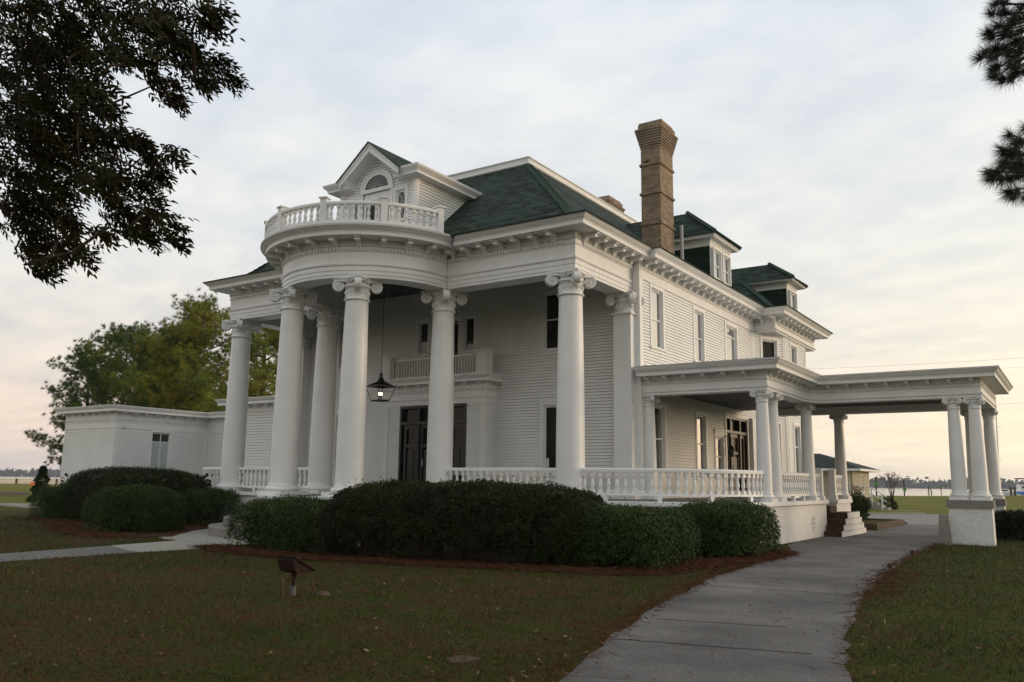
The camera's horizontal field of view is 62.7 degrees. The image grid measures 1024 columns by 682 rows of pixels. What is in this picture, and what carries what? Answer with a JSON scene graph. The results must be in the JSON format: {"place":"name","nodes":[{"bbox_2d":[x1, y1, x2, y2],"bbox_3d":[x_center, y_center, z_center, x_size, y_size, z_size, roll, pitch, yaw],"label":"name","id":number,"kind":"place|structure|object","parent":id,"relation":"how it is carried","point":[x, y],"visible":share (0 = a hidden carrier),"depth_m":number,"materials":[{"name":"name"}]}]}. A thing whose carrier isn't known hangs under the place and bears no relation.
{"place":"outdoors","nodes":[
{"label":"outdoors","id":0,"kind":"place"},
{"bbox_2d":[0,476,1016,495],"bbox_3d":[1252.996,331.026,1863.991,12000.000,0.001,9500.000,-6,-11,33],"label":"water","id":1,"kind":"structure","parent":0,"point":[914,492],"depth_m":412.93,"materials":[{"name":"beige liquid"}]},
{"bbox_2d":[995,399,1016,495],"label":"sailboat","id":2,"kind":"object","parent":1,"relation":"on","point":[1005,492],"visible":0.3,"depth_m":200.50,"materials":[{"name":"white"}]},
{"bbox_2d":[1008,478,1023,492],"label":"cabin cruiser","id":3,"kind":"object","parent":1,"relation":"on","point":[1019,487],"visible":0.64,"depth_m":199.17,"materials":[{"name":"white"}]},
{"bbox_2d":[1016,491,1023,495],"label":"covered boat","id":4,"kind":"object","parent":1,"relation":"on","point":[1020,493],"visible":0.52,"depth_m":190.37,"materials":[{"name":"blue"}]},
{"bbox_2d":[0,484,1023,681],"bbox_3d":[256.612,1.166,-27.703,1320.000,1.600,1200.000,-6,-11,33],"label":"ground","id":5,"kind":"structure","parent":0,"point":[930,504],"depth_m":10.31,"materials":[{"name":"green plant"}]},
{"bbox_2d":[0,492,31,494],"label":"bare patch","id":6,"kind":"object","parent":5,"relation":"on","point":[15,493],"visible":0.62,"depth_m":77.57,"materials":[{"name":"grey concrete"}]},
{"bbox_2d":[0,503,44,508],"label":"garden walk","id":7,"kind":"structure","parent":5,"relation":"on","point":[23,505],"depth_m":45.49,"materials":[{"name":"concrete"}]},
{"bbox_2d":[0,478,59,483],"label":"fence","id":8,"kind":"object","parent":5,"relation":"on","point":[15,480],"visible":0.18,"depth_m":187.04,"materials":[{"name":"white wood"}]},
{"bbox_2d":[0,546,138,561],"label":"front walk","id":9,"kind":"structure","parent":5,"relation":"on","point":[61,553],"depth_m":18.00,"materials":[{"name":"concrete"}]},
{"bbox_2d":[23,340,123,469],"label":"pine tree","id":10,"kind":"object","parent":5,"relation":"on","point":[81,363],"visible":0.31,"depth_m":76.12,"materials":[{"name":"green plant"}]},
{"bbox_2d":[50,319,173,425],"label":"pine tree","id":11,"kind":"object","parent":5,"relation":"on","point":[119,336],"visible":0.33,"depth_m":74.19,"materials":[{"name":"green plant"}]},
{"bbox_2d":[0,0,254,288],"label":"pecan tree","id":12,"kind":"object","parent":5,"relation":"on","point":[47,148],"visible":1,"depth_m":8.00,"materials":[{"name":"green plant"}]},
{"bbox_2d":[47,519,207,538],"bbox_3d":[-13.282,6.432,29.583,5.417,0.035,14.737,7,-11,-33],"label":"straw bed","id":13,"kind":"object","parent":5,"relation":"on","point":[186,529],"visible":0.23,"depth_m":24.77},
{"bbox_2d":[27,483,89,519],"bbox_3d":[-16.871,6.215,32.394,2.820,1.781,2.337,-2,-10,16],"label":"hedge","id":14,"kind":"object","parent":13,"relation":"on","point":[51,493],"visible":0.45,"depth_m":31.66,"materials":[{"name":"green plant"}]},
{"bbox_2d":[51,463,214,521],"bbox_3d":[-14.177,5.862,31.482,7.744,2.609,3.785,-7,-12,40],"label":"hedge","id":15,"kind":"object","parent":13,"relation":"on","point":[98,478],"visible":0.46,"depth_m":30.39,"materials":[{"name":"green plant"}]},
{"bbox_2d":[80,480,188,531],"bbox_3d":[-11.467,5.183,25.828,2.813,1.836,2.504,0,-10,6],"label":"hedge","id":16,"kind":"object","parent":13,"relation":"on","point":[142,507],"visible":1,"depth_m":25.08,"materials":[{"name":"green plant"}]},
{"bbox_2d":[174,483,239,524],"bbox_3d":[-11.024,5.821,29.629,3.073,1.648,1.829,-6,-11,33],"label":"hedge","id":17,"kind":"object","parent":13,"relation":"on","point":[202,499],"visible":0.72,"depth_m":29.05,"materials":[{"name":"green plant"}]},
{"bbox_2d":[53,404,224,487],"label":"annex","id":18,"kind":"object","parent":5,"relation":"on","point":[102,436],"visible":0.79,"depth_m":44.57,"materials":[{"name":"white wood"}]},
{"bbox_2d":[148,430,172,469],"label":"window","id":19,"kind":"structure","parent":18,"relation":"in","point":[160,441],"depth_m":44.88,"materials":[{"name":"white paint"}]},
{"bbox_2d":[98,319,222,409],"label":"pine tree","id":20,"kind":"object","parent":5,"relation":"on","point":[140,362],"visible":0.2,"depth_m":64.30,"materials":[{"name":"green plant"}]},
{"bbox_2d":[111,541,225,552],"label":"front walk","id":21,"kind":"structure","parent":5,"relation":"on","point":[159,546],"depth_m":20.06,"materials":[{"name":"concrete"}]},
{"bbox_2d":[109,287,258,411],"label":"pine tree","id":22,"kind":"object","parent":5,"relation":"on","point":[193,334],"visible":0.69,"depth_m":61.21,"materials":[{"name":"green plant"}]},
{"bbox_2d":[180,307,279,411],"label":"pine tree","id":23,"kind":"object","parent":5,"relation":"on","point":[261,376],"visible":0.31,"depth_m":55.17,"materials":[{"name":"green plant"}]},
{"bbox_2d":[161,529,355,544],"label":"front walk","id":24,"kind":"structure","parent":5,"relation":"on","point":[200,536],"depth_m":22.78,"materials":[{"name":"concrete"}]},
{"bbox_2d":[280,578,283,597],"bbox_3d":[-3.215,3.481,11.790,0.076,0.294,0.055,-6,-11,33],"label":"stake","id":25,"kind":"object","parent":5,"relation":"on","point":[282,587],"visible":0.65,"depth_m":11.77,"materials":[{"name":"brown wood"}]},
{"bbox_2d":[277,555,315,595],"bbox_3d":[-3.107,3.365,12.063,0.422,0.593,0.391,-7,-12,38],"label":"floodlight","id":26,"kind":"object","parent":5,"relation":"on","point":[294,565],"visible":0.94,"depth_m":11.96,"materials":[{"name":"brown plastic"}]},
{"bbox_2d":[310,581,316,595],"bbox_3d":[-2.834,3.554,12.044,0.125,0.235,0.044,-2,-10,15],"label":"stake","id":27,"kind":"object","parent":5,"relation":"on","point":[313,587],"visible":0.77,"depth_m":12.04,"materials":[{"name":"brown wood"}]},
{"bbox_2d":[316,591,330,596],"bbox_3d":[-2.705,3.624,12.042,0.220,0.085,0.209,-6,-11,33],"label":"rock","id":28,"kind":"object","parent":5,"relation":"on","point":[323,593],"visible":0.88,"depth_m":11.98,"materials":[{"name":"stone"}]},
{"bbox_2d":[446,655,481,664],"bbox_3d":[-0.480,2.953,7.787,0.274,0.018,0.338,-6,-11,33],"label":"bare patch","id":29,"kind":"object","parent":5,"relation":"on","point":[468,659],"visible":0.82,"depth_m":7.77,"materials":[{"name":"soil"}]},
{"bbox_2d":[210,544,776,575],"bbox_3d":[-0.206,4.709,18.291,14.448,0.035,6.490,1,-10,-2],"label":"straw bed","id":30,"kind":"object","parent":5,"relation":"on","point":[354,552],"visible":0.27,"depth_m":17.14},
{"bbox_2d":[223,491,361,554],"bbox_3d":[-4.957,4.337,19.796,3.774,1.626,2.263,-7,-12,39],"label":"hedge","id":31,"kind":"object","parent":30,"relation":"on","point":[283,522],"visible":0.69,"depth_m":19.16,"materials":[{"name":"green plant"}]},
{"bbox_2d":[310,473,612,566],"bbox_3d":[-0.994,4.019,18.358,6.444,2.241,3.798,-2,-10,18],"label":"hedge","id":32,"kind":"object","parent":30,"relation":"on","point":[483,518],"visible":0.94,"depth_m":17.23,"materials":[{"name":"green plant"}]},
{"bbox_2d":[529,497,703,570],"bbox_3d":[2.277,4.124,17.446,2.895,1.791,3.728,-4,-11,27],"label":"hedge","id":33,"kind":"object","parent":30,"relation":"on","point":[640,536],"visible":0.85,"depth_m":16.27,"materials":[{"name":"green plant"}]},
{"bbox_2d":[671,493,783,557],"bbox_3d":[5.023,4.561,20.113,2.526,1.855,3.500,-6,-11,33],"label":"hedge","id":34,"kind":"object","parent":30,"relation":"on","point":[731,528],"visible":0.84,"depth_m":19.01,"materials":[{"name":"green plant"}]},
{"bbox_2d":[0,515,1023,681],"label":"pine straw","id":35,"kind":"object","parent":5,"relation":"on","point":[697,565],"visible":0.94,"depth_m":14.98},
{"bbox_2d":[1,539,1023,681],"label":"fallen leaves","id":36,"kind":"object","parent":5,"relation":"on","point":[463,656],"visible":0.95,"depth_m":9.21,"materials":[{"name":"brown plant"}]},
{"bbox_2d":[193,119,1012,545],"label":"mansion","id":37,"kind":"structure","parent":5,"relation":"on","point":[545,323],"depth_m":27.37,"materials":[{"name":"white paint"}]},
{"bbox_2d":[332,407,338,474],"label":"window","id":38,"kind":"structure","parent":37,"relation":"in","point":[336,408],"depth_m":32.79,"materials":[{"name":"white paint"}]},
{"bbox_2d":[336,318,343,372],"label":"window","id":39,"kind":"structure","parent":37,"relation":"in","point":[341,323],"depth_m":33.41,"materials":[{"name":"white paint"}]},
{"bbox_2d":[367,284,396,401],"bbox_3d":[-4.253,-0.199,27.670,0.746,4.387,0.746,-9,-13,44],"label":"lantern","id":40,"kind":"object","parent":37,"relation":"hanging from","point":[380,390],"visible":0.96,"depth_m":27.22,"materials":[{"name":"black metal"}]},
{"bbox_2d":[413,318,429,358],"bbox_3d":[-3.264,-0.062,31.061,0.750,1.510,0.210,-6,-11,33],"label":"window","id":41,"kind":"structure","parent":37,"relation":"in","point":[422,346],"depth_m":31.12,"materials":[{"name":"white paint"}]},
{"bbox_2d":[398,403,467,483],"bbox_3d":[-2.745,3.783,29.339,3.000,3.090,0.220,-6,-11,33],"label":"door","id":42,"kind":"structure","parent":37,"relation":"in","point":[413,427],"depth_m":29.71,"materials":[{"name":"black paint"}]},
{"bbox_2d":[429,315,460,375],"bbox_3d":[-2.381,0.274,30.427,1.420,2.340,0.168,-6,-11,33],"label":"door","id":43,"kind":"structure","parent":37,"relation":"in","point":[457,318],"depth_m":30.24,"materials":[{"name":"white paint"}]},
{"bbox_2d":[459,312,476,353],"bbox_3d":[-1.510,-0.234,29.900,0.750,1.510,0.210,-6,-11,33],"label":"window","id":44,"kind":"structure","parent":37,"relation":"in","point":[469,320],"depth_m":29.95,"materials":[{"name":"white paint"}]},
{"bbox_2d":[537,395,556,476],"bbox_3d":[1.509,3.073,27.255,1.500,2.630,0.224,-6,-11,33],"label":"window","id":45,"kind":"structure","parent":37,"relation":"in","point":[547,454],"depth_m":27.51,"materials":[{"name":"white paint"}]},
{"bbox_2d":[539,288,558,355],"bbox_3d":[1.562,-0.658,27.887,1.460,2.220,0.210,-6,-11,33],"label":"window","id":46,"kind":"structure","parent":37,"relation":"in","point":[549,299],"depth_m":28.12,"materials":[{"name":"white paint"}]},
{"bbox_2d":[649,283,666,355],"bbox_3d":[4.675,-0.693,27.286,0.210,2.210,1.200,-6,-11,33],"label":"window","id":47,"kind":"structure","parent":37,"relation":"in","point":[657,305],"depth_m":27.45,"materials":[{"name":"white paint"}]},
{"bbox_2d":[655,402,667,478],"bbox_3d":[4.625,3.153,26.641,0.210,2.410,1.220,-6,-11,33],"label":"window","id":48,"kind":"structure","parent":37,"relation":"in","point":[660,412],"depth_m":26.92,"materials":[{"name":"white paint"}]},
{"bbox_2d":[692,305,705,361],"bbox_3d":[6.697,-0.134,30.255,0.210,2.140,1.190,-6,-11,33],"label":"window","id":49,"kind":"structure","parent":37,"relation":"in","point":[698,314],"depth_m":30.46,"materials":[{"name":"white paint"}]},
{"bbox_2d":[695,411,707,479],"bbox_3d":[6.636,3.685,29.598,0.210,2.390,1.150,-6,-11,33],"label":"window","id":50,"kind":"structure","parent":37,"relation":"in","point":[700,417],"depth_m":29.80,"materials":[{"name":"white paint"}]},
{"bbox_2d":[713,429,725,480],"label":"window","id":51,"kind":"structure","parent":37,"relation":"in","point":[719,442],"depth_m":31.18,"materials":[{"name":"white paint"}]},
{"bbox_2d":[724,435,733,456],"bbox_3d":[8.121,3.908,31.390,0.370,0.840,0.260,-6,-11,33],"label":"wall lantern","id":52,"kind":"object","parent":37,"relation":"attached to","point":[731,450],"depth_m":31.29,"materials":[{"name":"black metal"}]},
{"bbox_2d":[724,320,738,359],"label":"window","id":53,"kind":"structure","parent":37,"relation":"in","point":[731,330],"depth_m":33.28,"materials":[{"name":"white paint"}]},
{"bbox_2d":[724,413,750,493],"bbox_3d":[8.673,4.458,32.659,0.240,3.150,2.670,-6,-11,33],"label":"door","id":54,"kind":"structure","parent":37,"relation":"in","point":[736,426],"depth_m":32.90,"materials":[{"name":"brown wood"}]},
{"bbox_2d":[760,336,778,357],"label":"window","id":55,"kind":"structure","parent":37,"relation":"in","point":[769,346],"depth_m":35.85,"materials":[{"name":"white paint"}]},
{"bbox_2d":[779,421,783,471],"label":"window","id":56,"kind":"structure","parent":37,"relation":"in","point":[780,422],"depth_m":35.33,"materials":[{"name":"white paint"}]},
{"bbox_2d":[789,342,797,363],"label":"window","id":57,"kind":"structure","parent":37,"relation":"in","point":[793,348],"depth_m":37.60,"materials":[{"name":"white paint"}]},
{"bbox_2d":[793,423,801,472],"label":"window","id":58,"kind":"structure","parent":37,"relation":"in","point":[796,427],"depth_m":36.87,"materials":[{"name":"white paint"}]},
{"bbox_2d":[814,454,891,510],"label":"outbuilding","id":59,"kind":"structure","parent":5,"relation":"on","point":[858,474],"depth_m":61.30,"materials":[{"name":"grey wood"}]},
{"bbox_2d":[859,474,864,492],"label":"window","id":60,"kind":"structure","parent":59,"relation":"in","point":[859,474],"depth_m":62.75,"materials":[{"name":"white paint"}]},
{"bbox_2d":[849,485,866,509],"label":"sapling","id":61,"kind":"object","parent":5,"relation":"on","point":[859,490],"visible":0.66,"depth_m":59.13,"materials":[{"name":"red plant"}]},
{"bbox_2d":[859,495,870,509],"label":"shrub","id":62,"kind":"object","parent":5,"relation":"on","point":[867,498],"visible":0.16,"depth_m":59.35,"materials":[{"name":"green plant"}]},
{"bbox_2d":[874,477,877,495],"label":"marker post","id":63,"kind":"object","parent":5,"relation":"on","point":[876,483],"visible":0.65,"depth_m":149.52,"materials":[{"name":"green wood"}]},
{"bbox_2d":[862,518,904,529],"bbox_3d":[13.821,7.687,35.586,4.180,0.240,6.000,-6,-11,33],"label":"planter","id":64,"kind":"object","parent":5,"relation":"on","point":[874,524],"visible":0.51,"depth_m":34.55,"materials":[{"name":"stone"}]},
{"bbox_2d":[850,491,871,519],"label":"shrub","id":65,"kind":"object","parent":64,"relation":"in","point":[864,506],"visible":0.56,"depth_m":37.22,"materials":[{"name":"green plant"}]},
{"bbox_2d":[878,496,896,508],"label":"shrub","id":66,"kind":"object","parent":5,"relation":"on","point":[888,499],"visible":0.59,"depth_m":60.49,"materials":[{"name":"green plant"}]},
{"bbox_2d":[877,470,902,509],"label":"sapling","id":67,"kind":"object","parent":5,"relation":"on","point":[891,494],"visible":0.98,"depth_m":60.43,"materials":[{"name":"red plant"}]},
{"bbox_2d":[868,512,924,513],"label":"kerb","id":68,"kind":"structure","parent":5,"relation":"on","point":[891,513],"depth_m":51.08,"materials":[{"name":"concrete"}]},
{"bbox_2d":[938,514,952,544],"bbox_3d":[12.649,5.517,24.607,0.330,0.860,0.400,-6,-11,33],"label":"guard stone","id":69,"kind":"object","parent":5,"relation":"on","point":[944,533],"visible":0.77,"depth_m":24.48,"materials":[{"name":"concrete"}]},
{"bbox_2d":[966,0,1023,210],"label":"pine tree","id":70,"kind":"object","parent":5,"relation":"on","point":[1013,50],"visible":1,"depth_m":10.99,"materials":[{"name":"green plant"}]},
{"bbox_2d":[994,508,1023,540],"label":"shrub","id":71,"kind":"object","parent":5,"relation":"on","point":[1009,524],"visible":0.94,"depth_m":26.85,"materials":[{"name":"green plant"}]},
{"bbox_2d":[0,0,1023,482],"label":"sky","id":72,"kind":"structure","parent":0,"point":[841,144],"materials":[{"name":"white"}]},
{"bbox_2d":[559,525,937,681],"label":"driveway","id":73,"kind":"structure","parent":0,"point":[818,565],"depth_m":10.08,"materials":[{"name":"concrete"}]},
{"bbox_2d":[614,585,860,653],"bbox_3d":[3.232,3.530,10.948,2.520,0.001,5.389,-3,-10,21],"label":"driveway joint","id":74,"kind":"object","parent":73,"relation":"on","point":[731,623],"visible":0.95,"depth_m":8.86,"materials":[{"name":"grey concrete"}]},
{"bbox_2d":[888,510,917,510],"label":"garden walk","id":75,"kind":"structure","parent":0,"point":[902,510],"depth_m":59.09,"materials":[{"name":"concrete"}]},
{"bbox_2d":[863,514,949,524],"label":"road","id":76,"kind":"structure","parent":0,"point":[921,519],"depth_m":45.22,"materials":[{"name":"grey concrete"}]},
{"bbox_2d":[823,358,1012,368],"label":"power line","id":77,"kind":"object","parent":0,"point":[911,364],"visible":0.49,"depth_m":150.72,"materials":[{"name":"grey metal"}]},
{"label":"garden bed","id":78,"kind":"structure","parent":0,"visible":0},
{"bbox_2d":[25,464,50,503],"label":"conical evergreen","id":79,"kind":"object","parent":78,"relation":"on","point":[42,474],"visible":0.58,"depth_m":46.69,"materials":[{"name":"green plant"}]},
{"bbox_3d":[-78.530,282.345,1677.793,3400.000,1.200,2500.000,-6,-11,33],"label":"far shore","id":80,"kind":"structure","parent":0,"visible":0},
{"bbox_2d":[0,466,60,476],"bbox_3d":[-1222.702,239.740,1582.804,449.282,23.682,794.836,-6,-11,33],"label":"woods","id":81,"kind":"object","parent":80,"relation":"on","point":[20,472],"visible":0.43,"depth_m":1700.14,"materials":[{"name":"grey plant"}]},
{"bbox_2d":[869,474,1023,489],"bbox_3d":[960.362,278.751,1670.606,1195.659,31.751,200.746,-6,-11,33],"label":"woods","id":82,"kind":"object","parent":80,"relation":"on","point":[944,484],"visible":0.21,"depth_m":1717.31,"materials":[{"name":"grey plant"}]}
]}

